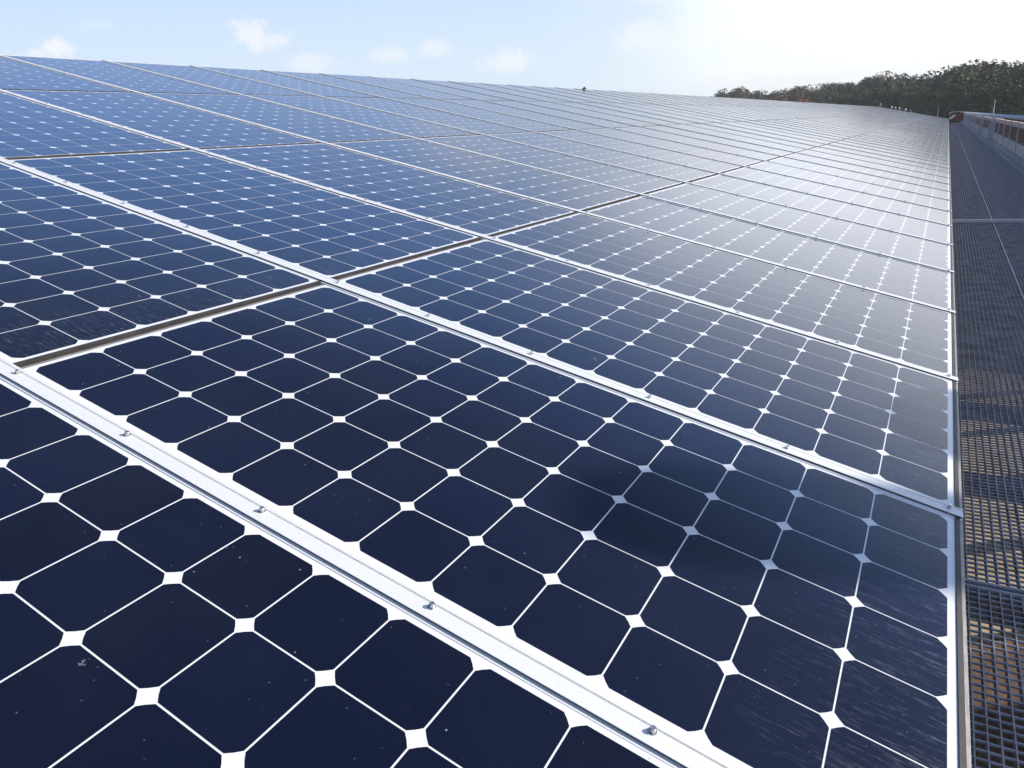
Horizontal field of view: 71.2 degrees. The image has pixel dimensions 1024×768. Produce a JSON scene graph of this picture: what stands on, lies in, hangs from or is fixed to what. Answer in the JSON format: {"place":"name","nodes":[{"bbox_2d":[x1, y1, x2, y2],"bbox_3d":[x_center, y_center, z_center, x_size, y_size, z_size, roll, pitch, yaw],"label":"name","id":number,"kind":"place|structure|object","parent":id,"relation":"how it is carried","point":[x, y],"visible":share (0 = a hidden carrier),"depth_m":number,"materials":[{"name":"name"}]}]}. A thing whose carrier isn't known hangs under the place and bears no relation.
{"place":"outdoors","nodes":[
{"label":"outdoors","id":0,"kind":"place"},
{"bbox_2d":[0,0,1023,96],"label":"sky","id":1,"kind":"structure","parent":0,"point":[676,47],"materials":[{"name":"blue"}]},
{"label":"ground","id":2,"kind":"structure","parent":0,"visible":0},
{"bbox_2d":[11,55,1023,767],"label":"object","id":3,"kind":"structure","parent":2,"relation":"on","point":[967,713],"depth_m":3.12,"materials":[{"name":"beige concrete"}]},
{"bbox_2d":[0,57,132,92],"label":"solar panel","id":4,"kind":"object","parent":3,"relation":"on","point":[15,75],"visible":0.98,"depth_m":4.48,"materials":[{"name":"blue glass"}]},
{"bbox_2d":[0,92,189,159],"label":"solar panel","id":5,"kind":"object","parent":3,"relation":"on","point":[29,129],"visible":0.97,"depth_m":3.16,"materials":[{"name":"blue glass"}]},
{"bbox_2d":[4,55,238,94],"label":"solar panel","id":6,"kind":"object","parent":3,"relation":"on","point":[125,77],"visible":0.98,"depth_m":5.17,"materials":[{"name":"blue glass"}]},
{"bbox_2d":[0,162,321,366],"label":"solar panel","id":7,"kind":"object","parent":3,"relation":"on","point":[79,271],"visible":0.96,"depth_m":1.81,"materials":[{"name":"blue glass"}]},
{"bbox_2d":[6,90,319,148],"bbox_3d":[-1.927,-1.449,3.923,1.574,0.042,0.798,21,28,23],"label":"solar panel","id":8,"kind":"object","parent":3,"relation":"on","point":[195,128],"visible":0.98,"depth_m":3.86,"materials":[{"name":"blue glass"}]},
{"bbox_2d":[111,61,318,96],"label":"solar panel","id":9,"kind":"object","parent":3,"relation":"on","point":[220,80],"visible":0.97,"depth_m":5.86,"materials":[{"name":"blue glass"}]},
{"bbox_2d":[10,150,481,279],"bbox_3d":[-0.983,-0.660,2.626,1.574,0.043,0.798,21,28,23],"label":"solar panel","id":10,"kind":"object","parent":3,"relation":"on","point":[326,233],"visible":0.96,"depth_m":2.54,"materials":[{"name":"blue glass"}]},
{"bbox_2d":[145,93,410,142],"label":"solar panel","id":11,"kind":"object","parent":3,"relation":"on","point":[307,124],"visible":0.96,"depth_m":4.54,"materials":[{"name":"blue glass"}]},
{"bbox_2d":[197,66,380,97],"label":"solar panel","id":12,"kind":"object","parent":3,"relation":"on","point":[296,84],"visible":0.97,"depth_m":6.53,"materials":[{"name":"blue glass"}]},
{"bbox_2d":[0,379,672,767],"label":"solar panel","id":13,"kind":"object","parent":3,"relation":"on","point":[150,617],"visible":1,"depth_m":0.82,"materials":[{"name":"blue glass"}]},
{"bbox_2d":[271,71,432,98],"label":"solar panel","id":14,"kind":"object","parent":3,"relation":"on","point":[356,86],"visible":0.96,"depth_m":7.21,"materials":[{"name":"blue glass"}]},
{"bbox_2d":[248,95,479,137],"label":"solar panel","id":15,"kind":"object","parent":3,"relation":"on","point":[376,118],"visible":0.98,"depth_m":5.23,"materials":[{"name":"blue glass"}]},
{"bbox_2d":[0,357,735,767],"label":"mounting rail","id":16,"kind":"object","parent":3,"relation":"attached to","point":[620,719],"visible":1,"depth_m":0.94,"materials":[{"name":"metal"}]},
{"bbox_2d":[202,143,576,236],"bbox_3d":[-0.572,-0.918,3.300,1.574,0.042,0.798,21,28,23],"label":"solar panel","id":17,"kind":"object","parent":3,"relation":"on","point":[475,208],"visible":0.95,"depth_m":3.23,"materials":[{"name":"blue glass"}]},
{"bbox_2d":[327,74,476,99],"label":"solar panel","id":18,"kind":"object","parent":3,"relation":"on","point":[407,88],"visible":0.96,"depth_m":7.89,"materials":[{"name":"blue glass"}]},
{"bbox_2d":[329,97,530,134],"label":"solar panel","id":19,"kind":"object","parent":3,"relation":"on","point":[444,118],"visible":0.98,"depth_m":5.91,"materials":[{"name":"blue glass"}]},
{"bbox_2d":[377,77,513,100],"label":"solar panel","id":20,"kind":"object","parent":3,"relation":"on","point":[450,90],"visible":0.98,"depth_m":8.57,"materials":[{"name":"blue glass"}]},
{"bbox_2d":[0,55,955,314],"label":"mounting rail","id":21,"kind":"object","parent":3,"relation":"attached to","point":[786,266],"visible":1,"depth_m":3.38,"materials":[{"name":"metal"}]},
{"bbox_2d":[0,89,957,382],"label":"mounting rail","id":22,"kind":"object","parent":3,"relation":"attached to","point":[744,315],"visible":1,"depth_m":2.52,"materials":[{"name":"metal"}]},
{"bbox_2d":[0,157,962,521],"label":"mounting rail","id":23,"kind":"object","parent":3,"relation":"attached to","point":[952,511],"visible":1,"depth_m":1.67,"materials":[{"name":"metal"}]},
{"bbox_2d":[417,79,545,101],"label":"solar panel","id":24,"kind":"object","parent":3,"relation":"on","point":[484,91],"visible":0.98,"depth_m":9.25,"materials":[{"name":"blue glass"}]},
{"bbox_2d":[391,98,575,131],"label":"solar panel","id":25,"kind":"object","parent":3,"relation":"on","point":[523,123],"visible":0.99,"depth_m":6.59,"materials":[{"name":"blue glass"}]},
{"bbox_2d":[331,138,639,210],"bbox_3d":[-0.161,-1.175,3.973,1.574,0.042,0.798,21,28,23],"label":"solar panel","id":26,"kind":"object","parent":3,"relation":"on","point":[577,194],"visible":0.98,"depth_m":3.92,"materials":[{"name":"blue glass"}]},
{"bbox_2d":[20,284,966,767],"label":"solar panel","id":27,"kind":"object","parent":3,"relation":"on","point":[736,602],"visible":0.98,"depth_m":1.16,"materials":[{"name":"blue glass"}]},
{"bbox_2d":[452,81,574,102],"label":"solar panel","id":28,"kind":"object","parent":3,"relation":"on","point":[520,93],"visible":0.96,"depth_m":9.92,"materials":[{"name":"blue glass"}]},
{"bbox_2d":[442,99,606,129],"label":"solar panel","id":29,"kind":"object","parent":3,"relation":"on","point":[532,115],"visible":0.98,"depth_m":7.26,"materials":[{"name":"blue glass"}]},
{"bbox_2d":[101,60,953,273],"bbox_3d":[-0.636,-1.578,4.616,6.339,0.045,0.039,21,28,23],"label":"mounting rail","id":30,"kind":"object","parent":3,"relation":"attached to","point":[786,230],"visible":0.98,"depth_m":4.09,"materials":[{"name":"metal"}]},
{"bbox_2d":[489,84,596,102],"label":"solar panel","id":31,"kind":"object","parent":3,"relation":"on","point":[545,94],"visible":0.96,"depth_m":10.60,"materials":[{"name":"blue glass"}]},
{"bbox_2d":[421,135,684,193],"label":"solar panel","id":32,"kind":"object","parent":3,"relation":"on","point":[630,180],"visible":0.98,"depth_m":4.60,"materials":[{"name":"blue glass"}]},
{"bbox_2d":[490,101,637,127],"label":"solar panel","id":33,"kind":"object","parent":3,"relation":"on","point":[579,117],"visible":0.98,"depth_m":7.94,"materials":[{"name":"blue glass"}]},
{"bbox_2d":[514,85,614,102],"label":"solar panel","id":34,"kind":"object","parent":3,"relation":"on","point":[568,94],"visible":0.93,"depth_m":11.28,"materials":[{"name":"blue glass"}]},
{"bbox_2d":[189,65,952,246],"bbox_3d":[-0.226,-1.835,5.289,6.339,0.045,0.039,21,28,23],"label":"mounting rail","id":35,"kind":"object","parent":3,"relation":"attached to","point":[786,205],"visible":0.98,"depth_m":4.89,"materials":[{"name":"metal"}]},
{"bbox_2d":[542,87,635,103],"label":"solar panel","id":36,"kind":"object","parent":3,"relation":"on","point":[592,96],"visible":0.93,"depth_m":11.95,"materials":[{"name":"blue glass"}]},
{"bbox_2d":[522,101,662,126],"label":"solar panel","id":37,"kind":"object","parent":3,"relation":"on","point":[597,114],"visible":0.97,"depth_m":8.62,"materials":[{"name":"blue glass"}]},
{"bbox_2d":[487,132,717,181],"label":"solar panel","id":38,"kind":"object","parent":3,"relation":"on","point":[645,164],"visible":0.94,"depth_m":5.28,"materials":[{"name":"blue glass"}]},
{"bbox_2d":[260,69,951,225],"bbox_3d":[0.185,-2.092,5.963,6.339,0.045,0.039,21,28,23],"label":"mounting rail","id":39,"kind":"object","parent":3,"relation":"attached to","point":[765,183],"visible":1,"depth_m":5.60,"materials":[{"name":"metal"}]},
{"bbox_2d":[555,102,680,124],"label":"solar panel","id":40,"kind":"object","parent":3,"relation":"on","point":[628,115],"visible":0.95,"depth_m":9.30,"materials":[{"name":"blue glass"}]},
{"bbox_2d":[319,73,951,212],"bbox_3d":[0.596,-2.349,6.636,6.339,0.045,0.039,21,28,23],"label":"mounting rail","id":41,"kind":"object","parent":3,"relation":"attached to","point":[651,145],"visible":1,"depth_m":6.31,"materials":[{"name":"metal"}]},
{"bbox_2d":[583,103,700,123],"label":"solar panel","id":42,"kind":"object","parent":3,"relation":"on","point":[643,113],"visible":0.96,"depth_m":9.98,"materials":[{"name":"blue glass"}]},
{"bbox_2d":[541,130,743,172],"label":"solar panel","id":43,"kind":"object","parent":3,"relation":"on","point":[662,154],"visible":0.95,"depth_m":5.96,"materials":[{"name":"blue glass"}]},
{"bbox_2d":[337,239,959,507],"bbox_3d":[0.372,-0.130,2.003,1.574,0.042,0.798,21,28,23],"label":"solar panel","id":44,"kind":"object","parent":3,"relation":"on","point":[892,423],"visible":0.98,"depth_m":1.89,"materials":[{"name":"blue glass"}]},
{"bbox_2d":[370,76,949,200],"bbox_3d":[1.006,-2.607,7.309,6.339,0.045,0.039,21,28,23],"label":"mounting rail","id":45,"kind":"object","parent":3,"relation":"attached to","point":[669,140],"visible":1,"depth_m":7.04,"materials":[{"name":"metal"}]},
{"bbox_2d":[604,103,716,122],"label":"solar panel","id":46,"kind":"object","parent":3,"relation":"on","point":[660,113],"visible":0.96,"depth_m":10.65,"materials":[{"name":"blue glass"}]},
{"bbox_2d":[583,128,763,165],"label":"solar panel","id":47,"kind":"object","parent":3,"relation":"on","point":[691,149],"visible":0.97,"depth_m":6.64,"materials":[{"name":"blue glass"}]},
{"bbox_2d":[628,104,728,122],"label":"solar panel","id":48,"kind":"object","parent":3,"relation":"on","point":[679,113],"visible":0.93,"depth_m":11.32,"materials":[{"name":"blue glass"}]},
{"bbox_2d":[413,79,950,191],"bbox_3d":[1.417,-2.861,7.984,6.339,0.035,0.039,21,28,23],"label":"mounting rail","id":49,"kind":"object","parent":3,"relation":"attached to","point":[686,136],"visible":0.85,"depth_m":7.75,"materials":[{"name":"metal"}]},
{"bbox_2d":[644,104,742,121],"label":"solar panel","id":50,"kind":"object","parent":3,"relation":"on","point":[695,113],"visible":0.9,"depth_m":12.01,"materials":[{"name":"blue glass"}]},
{"bbox_2d":[616,127,780,160],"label":"solar panel","id":51,"kind":"object","parent":3,"relation":"on","point":[708,144],"visible":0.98,"depth_m":7.32,"materials":[{"name":"blue glass"}]},
{"bbox_2d":[449,81,950,184],"bbox_3d":[1.827,-3.118,8.658,6.339,0.035,0.039,21,28,23],"label":"mounting rail","id":52,"kind":"object","parent":3,"relation":"attached to","point":[713,135],"visible":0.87,"depth_m":8.36,"materials":[{"name":"metal"}]},
{"bbox_2d":[658,104,751,120],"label":"solar panel","id":53,"kind":"object","parent":3,"relation":"on","point":[705,112],"visible":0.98,"depth_m":12.68,"materials":[{"name":"blue glass"}]},
{"bbox_2d":[482,83,948,177],"bbox_3d":[2.238,-3.375,9.331,6.339,0.035,0.039,21,28,23],"label":"mounting rail","id":54,"kind":"object","parent":3,"relation":"attached to","point":[721,131],"visible":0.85,"depth_m":9.12,"materials":[{"name":"metal"}]},
{"bbox_2d":[646,126,794,155],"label":"solar panel","id":55,"kind":"object","parent":3,"relation":"on","point":[726,141],"visible":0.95,"depth_m":8.00,"materials":[{"name":"blue glass"}]},
{"bbox_2d":[492,213,955,376],"bbox_3d":[0.783,-0.387,2.676,1.574,0.042,0.798,21,28,23],"label":"solar panel","id":56,"kind":"object","parent":3,"relation":"on","point":[913,333],"visible":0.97,"depth_m":2.59,"materials":[{"name":"blue glass"}]},
{"bbox_2d":[508,84,949,172],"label":"mounting rail","id":57,"kind":"object","parent":3,"relation":"on","point":[747,132],"visible":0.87,"depth_m":9.67,"materials":[{"name":"metal"}]},
{"bbox_2d":[667,124,806,151],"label":"solar panel","id":58,"kind":"object","parent":3,"relation":"on","point":[741,138],"visible":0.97,"depth_m":8.67,"materials":[{"name":"blue glass"}]},
{"bbox_2d":[534,86,946,167],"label":"mounting rail","id":59,"kind":"object","parent":3,"relation":"attached to","point":[762,131],"visible":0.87,"depth_m":10.31,"materials":[{"name":"metal"}]},
{"bbox_2d":[687,124,816,148],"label":"solar panel","id":60,"kind":"object","parent":3,"relation":"on","point":[756,136],"visible":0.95,"depth_m":9.35,"materials":[{"name":"blue glass"}]},
{"bbox_2d":[575,88,946,160],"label":"mounting rail","id":61,"kind":"object","parent":3,"relation":"on","point":[764,125],"visible":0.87,"depth_m":11.86,"materials":[{"name":"metal"}]},
{"bbox_2d":[704,123,825,145],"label":"solar panel","id":62,"kind":"object","parent":3,"relation":"on","point":[768,134],"visible":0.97,"depth_m":10.04,"materials":[{"name":"blue glass"}]},
{"bbox_2d":[585,196,953,309],"bbox_3d":[1.193,-0.643,3.350,1.574,0.043,0.798,21,28,23],"label":"solar panel","id":63,"kind":"object","parent":3,"relation":"on","point":[924,284],"visible":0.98,"depth_m":3.29,"materials":[{"name":"blue glass"}]},
{"bbox_2d":[721,122,833,143],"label":"solar panel","id":64,"kind":"object","parent":3,"relation":"on","point":[780,133],"visible":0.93,"depth_m":10.70,"materials":[{"name":"blue glass"}]},
{"bbox_2d":[736,122,839,141],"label":"solar panel","id":65,"kind":"object","parent":3,"relation":"on","point":[794,132],"visible":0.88,"depth_m":11.38,"materials":[{"name":"blue glass"}]},
{"bbox_2d":[746,121,845,139],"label":"solar panel","id":66,"kind":"object","parent":3,"relation":"on","point":[798,130],"visible":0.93,"depth_m":12.06,"materials":[{"name":"blue glass"}]},
{"bbox_2d":[646,183,952,270],"bbox_3d":[1.604,-0.902,4.023,1.574,0.042,0.798,21,28,23],"label":"solar panel","id":67,"kind":"object","parent":3,"relation":"on","point":[919,250],"visible":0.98,"depth_m":3.97,"materials":[{"name":"blue glass"}]},
{"bbox_2d":[690,174,951,243],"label":"solar panel","id":68,"kind":"object","parent":3,"relation":"on","point":[895,222],"visible":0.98,"depth_m":4.66,"materials":[{"name":"blue glass"}]},
{"bbox_2d":[723,167,950,224],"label":"solar panel","id":69,"kind":"object","parent":3,"relation":"on","point":[895,206],"visible":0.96,"depth_m":5.34,"materials":[{"name":"blue glass"}]},
{"bbox_2d":[748,161,950,210],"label":"solar panel","id":70,"kind":"object","parent":3,"relation":"on","point":[935,202],"visible":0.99,"depth_m":6.02,"materials":[{"name":"blue glass"}]},
{"bbox_2d":[768,157,950,199],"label":"solar panel","id":71,"kind":"object","parent":3,"relation":"on","point":[870,178],"visible":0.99,"depth_m":6.70,"materials":[{"name":"blue glass"}]},
{"bbox_2d":[785,153,949,190],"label":"solar panel","id":72,"kind":"object","parent":3,"relation":"on","point":[900,177],"visible":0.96,"depth_m":7.37,"materials":[{"name":"blue glass"}]},
{"bbox_2d":[798,150,949,183],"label":"solar panel","id":73,"kind":"object","parent":3,"relation":"on","point":[880,166],"visible":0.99,"depth_m":8.05,"materials":[{"name":"blue glass"}]},
{"bbox_2d":[811,147,949,177],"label":"solar panel","id":74,"kind":"object","parent":3,"relation":"on","point":[891,163],"visible":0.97,"depth_m":8.73,"materials":[{"name":"blue glass"}]},
{"bbox_2d":[820,145,949,171],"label":"solar panel","id":75,"kind":"object","parent":3,"relation":"on","point":[889,158],"visible":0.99,"depth_m":9.41,"materials":[{"name":"blue glass"}]},
{"bbox_2d":[830,142,949,167],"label":"solar panel","id":76,"kind":"object","parent":3,"relation":"on","point":[893,155],"visible":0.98,"depth_m":10.09,"materials":[{"name":"blue glass"}]},
{"bbox_2d":[837,141,949,163],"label":"solar panel","id":77,"kind":"object","parent":3,"relation":"on","point":[897,152],"visible":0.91,"depth_m":10.76,"materials":[{"name":"blue glass"}]},
{"bbox_2d":[844,139,949,160],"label":"solar panel","id":78,"kind":"object","parent":3,"relation":"on","point":[902,150],"visible":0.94,"depth_m":11.44,"materials":[{"name":"blue glass"}]},
{"bbox_2d":[848,137,949,157],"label":"solar panel","id":79,"kind":"object","parent":3,"relation":"on","point":[910,149],"visible":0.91,"depth_m":12.11,"materials":[{"name":"blue glass"}]},
{"bbox_2d":[961,112,1023,176],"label":"parapet","id":80,"kind":"structure","parent":3,"relation":"on","point":[1001,136],"depth_m":18.82,"materials":[{"name":"grey metal"}]},
{"bbox_2d":[967,637,1023,767],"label":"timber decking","id":81,"kind":"object","parent":3,"relation":"on","point":[995,741],"depth_m":2.34,"materials":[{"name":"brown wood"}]},
{"bbox_2d":[961,472,1023,502],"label":"support trestle","id":82,"kind":"object","parent":81,"relation":"on","point":[991,488],"depth_m":2.33,"materials":[{"name":"metal"}]},
{"bbox_2d":[966,598,1022,628],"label":"support trestle","id":83,"kind":"object","parent":81,"relation":"on","point":[995,615],"depth_m":1.76,"materials":[{"name":"metal"}]},
{"bbox_2d":[829,93,888,106],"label":"tree","id":84,"kind":"object","parent":2,"relation":"on","point":[847,99],"visible":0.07,"depth_m":137.91,"materials":[{"name":"green plant"}]},
{"bbox_2d":[856,86,890,108],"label":"tree","id":85,"kind":"object","parent":2,"relation":"on","point":[881,95],"visible":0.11,"depth_m":130.40,"materials":[{"name":"green plant"}]},
{"bbox_2d":[857,70,902,91],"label":"tree","id":86,"kind":"object","parent":2,"relation":"on","point":[865,82],"visible":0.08,"depth_m":177.52,"materials":[{"name":"green plant"}]},
{"bbox_2d":[858,85,918,110],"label":"tree","id":87,"kind":"object","parent":2,"relation":"on","point":[870,100],"visible":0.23,"depth_m":129.13,"materials":[{"name":"green plant"}]},
{"bbox_2d":[869,79,933,104],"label":"tree","id":88,"kind":"object","parent":2,"relation":"on","point":[889,86],"visible":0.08,"depth_m":141.08,"materials":[{"name":"green plant"}]},
{"bbox_2d":[884,86,918,111],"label":"tree","id":89,"kind":"object","parent":2,"relation":"on","point":[905,91],"visible":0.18,"depth_m":126.08,"materials":[{"name":"green plant"}]},
{"bbox_2d":[898,82,938,113],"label":"tree","id":90,"kind":"object","parent":2,"relation":"on","point":[922,91],"visible":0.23,"depth_m":118.82,"materials":[{"name":"green plant"}]},
{"bbox_2d":[920,79,995,121],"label":"tree","id":91,"kind":"object","parent":2,"relation":"on","point":[938,98],"visible":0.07,"depth_m":104.69,"materials":[{"name":"green plant"}]},
{"bbox_2d":[939,59,993,87],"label":"tree","id":92,"kind":"object","parent":2,"relation":"on","point":[975,68],"visible":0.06,"depth_m":125.25,"materials":[{"name":"green plant"}]},
{"bbox_2d":[937,74,998,122],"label":"tree","id":93,"kind":"object","parent":2,"relation":"on","point":[953,104],"visible":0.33,"depth_m":97.42,"materials":[{"name":"green plant"}]},
{"bbox_2d":[942,65,1023,92],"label":"tree","id":94,"kind":"object","parent":2,"relation":"on","point":[967,75],"visible":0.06,"depth_m":107.58,"materials":[{"name":"green plant"}]},
{"bbox_2d":[962,78,1023,119],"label":"tree","id":95,"kind":"object","parent":2,"relation":"on","point":[981,95],"visible":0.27,"depth_m":83.28,"materials":[{"name":"green plant"}]},
{"bbox_2d":[974,76,1023,121],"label":"tree","id":96,"kind":"object","parent":2,"relation":"on","point":[1001,110],"visible":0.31,"depth_m":81.84,"materials":[{"name":"green plant"}]},
{"bbox_3d":[-0.177,2.025,-1.196,1.080,0.748,0.060,7,21,29],"label":"support trestle","id":97,"kind":"object","parent":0,"visible":0},
{"bbox_2d":[965,583,1023,767],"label":"walkway grating","id":98,"kind":"object","parent":97,"relation":"on","point":[1000,598],"visible":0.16,"depth_m":1.51,"materials":[{"name":"metal"}]},
{"bbox_3d":[3.343,-0.179,4.575,1.080,0.748,0.060,7,21,29],"label":"support trestle","id":99,"kind":"object","parent":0,"visible":0},
{"bbox_2d":[952,219,1023,594],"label":"walkway grating","id":100,"kind":"object","parent":99,"relation":"on","point":[988,256],"visible":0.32,"depth_m":3.15,"materials":[{"name":"metal"}]},
{"bbox_3d":[6.862,-2.382,10.346,1.080,0.748,0.060,7,21,29],"label":"support trestle","id":101,"kind":"object","parent":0,"visible":0},
{"bbox_2d":[950,172,1023,219],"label":"walkway grating","id":102,"kind":"object","parent":101,"relation":"on","point":[995,195],"visible":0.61,"depth_m":9.62,"materials":[{"name":"metal"}]},
{"bbox_3d":[10.382,-4.586,16.118,1.080,0.748,0.060,7,21,29],"label":"support trestle","id":103,"kind":"object","parent":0,"visible":0},
{"bbox_2d":[950,153,1016,173],"bbox_3d":[10.348,-4.956,15.985,1.090,0.036,7.094,7,21,29],"label":"walkway grating","id":104,"kind":"object","parent":103,"relation":"on","point":[978,163],"visible":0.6,"depth_m":15.20,"materials":[{"name":"metal"}]},
{"bbox_3d":[13.901,-6.790,21.889,1.080,0.748,0.060,7,21,29],"label":"support trestle","id":105,"kind":"object","parent":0,"visible":0},
{"bbox_2d":[949,143,995,154],"bbox_3d":[13.867,-7.160,21.756,1.090,0.036,7.094,7,21,29],"label":"walkway grating","id":106,"kind":"object","parent":105,"relation":"on","point":[971,148],"visible":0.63,"depth_m":21.22,"materials":[{"name":"metal"}]},
{"bbox_3d":[17.421,-8.994,27.660,1.080,0.748,0.060,7,21,29],"label":"support trestle","id":107,"kind":"object","parent":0,"visible":0},
{"bbox_2d":[949,137,983,144],"bbox_3d":[17.387,-9.364,27.527,1.090,0.036,7.094,7,21,29],"label":"walkway grating","id":108,"kind":"object","parent":107,"relation":"on","point":[965,140],"visible":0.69,"depth_m":27.13,"materials":[{"name":"metal"}]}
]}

